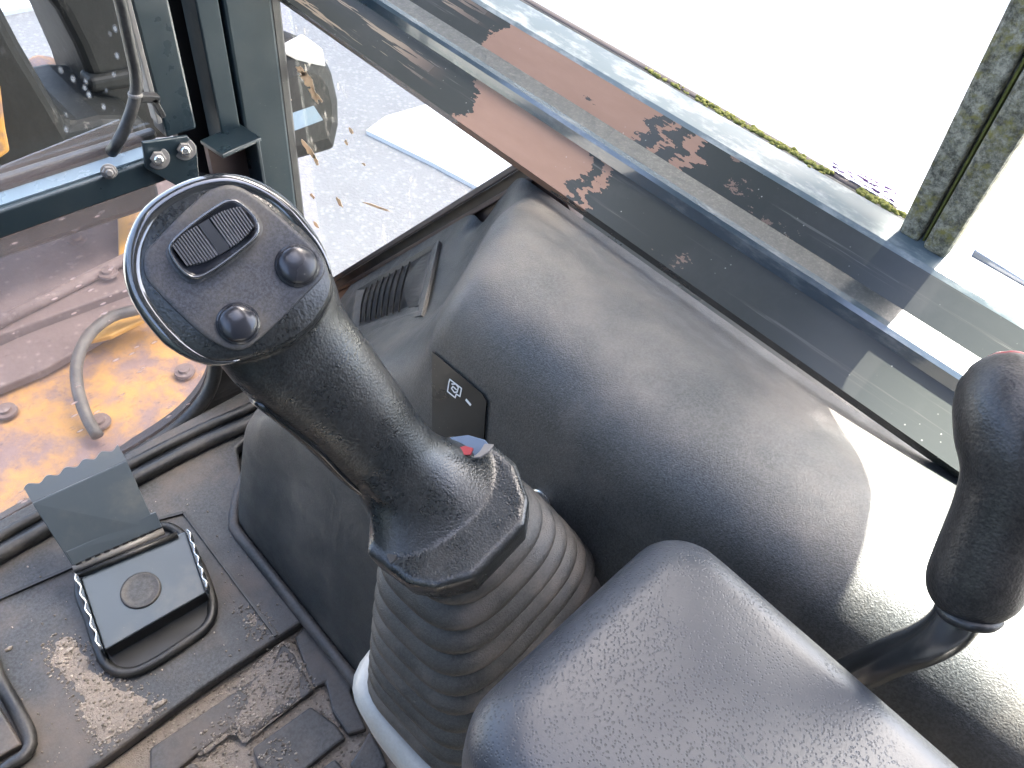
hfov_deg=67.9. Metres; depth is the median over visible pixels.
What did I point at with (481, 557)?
control joystick
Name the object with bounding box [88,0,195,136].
front window
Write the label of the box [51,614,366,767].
sand
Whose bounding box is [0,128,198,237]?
window divider
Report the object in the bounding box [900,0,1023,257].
window post
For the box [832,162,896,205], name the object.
warning label
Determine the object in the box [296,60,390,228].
quarter window
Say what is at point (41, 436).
front deck
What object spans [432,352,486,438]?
switch decal
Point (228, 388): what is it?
corner surround
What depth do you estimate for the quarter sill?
0.84 m
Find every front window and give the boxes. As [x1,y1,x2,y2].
[15,216,222,502]
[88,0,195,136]
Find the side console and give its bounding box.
[228,178,1023,767]
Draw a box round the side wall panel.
[582,216,883,427]
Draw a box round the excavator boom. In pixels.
[0,0,165,257]
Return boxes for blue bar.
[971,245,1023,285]
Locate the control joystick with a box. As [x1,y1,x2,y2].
[123,173,600,767]
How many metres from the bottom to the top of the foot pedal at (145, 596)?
0.123 m
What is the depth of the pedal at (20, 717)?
0.75 m
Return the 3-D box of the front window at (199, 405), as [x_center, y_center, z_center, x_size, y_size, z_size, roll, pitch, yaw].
[-0.549,-0.016,0.840,0.514,0.428,0.107,-33,62,-31]
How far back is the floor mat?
0.82 m
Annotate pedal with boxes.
[0,659,37,767]
[24,444,217,677]
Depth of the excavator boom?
1.38 m
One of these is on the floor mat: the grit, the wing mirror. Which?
the grit
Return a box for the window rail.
[278,0,1023,477]
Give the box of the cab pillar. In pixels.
[168,0,303,216]
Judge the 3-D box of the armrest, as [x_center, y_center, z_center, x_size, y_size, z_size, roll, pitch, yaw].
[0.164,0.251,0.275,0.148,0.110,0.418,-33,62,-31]
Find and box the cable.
[105,0,165,156]
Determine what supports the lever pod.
attached to the side console
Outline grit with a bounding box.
[4,497,383,767]
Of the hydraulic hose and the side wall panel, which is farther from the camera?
the hydraulic hose
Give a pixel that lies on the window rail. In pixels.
(840, 286)
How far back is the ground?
3.10 m
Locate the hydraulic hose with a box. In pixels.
[69,305,138,439]
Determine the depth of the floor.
0.79 m
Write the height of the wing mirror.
1.044 m
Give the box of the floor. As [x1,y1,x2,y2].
[103,451,242,767]
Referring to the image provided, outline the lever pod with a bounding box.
[352,650,430,767]
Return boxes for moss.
[644,67,906,218]
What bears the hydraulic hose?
on the front deck
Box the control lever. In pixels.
[836,350,1023,689]
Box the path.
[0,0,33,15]
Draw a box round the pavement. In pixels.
[366,0,1023,270]
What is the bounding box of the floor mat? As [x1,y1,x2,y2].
[0,392,396,767]
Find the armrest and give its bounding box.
[462,540,958,767]
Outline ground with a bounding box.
[5,2,476,276]
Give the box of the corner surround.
[0,172,256,564]
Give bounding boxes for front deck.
[0,180,206,512]
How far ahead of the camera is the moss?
0.61 m
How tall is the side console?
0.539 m
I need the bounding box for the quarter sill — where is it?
[333,165,582,298]
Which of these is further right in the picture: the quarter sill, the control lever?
the control lever
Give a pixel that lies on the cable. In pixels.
(137, 95)
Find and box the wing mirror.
[283,31,337,157]
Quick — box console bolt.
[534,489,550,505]
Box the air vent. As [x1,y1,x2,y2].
[352,241,440,333]
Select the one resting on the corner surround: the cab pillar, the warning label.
the cab pillar
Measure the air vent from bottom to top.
0.211 m
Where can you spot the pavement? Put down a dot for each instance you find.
(875, 90)

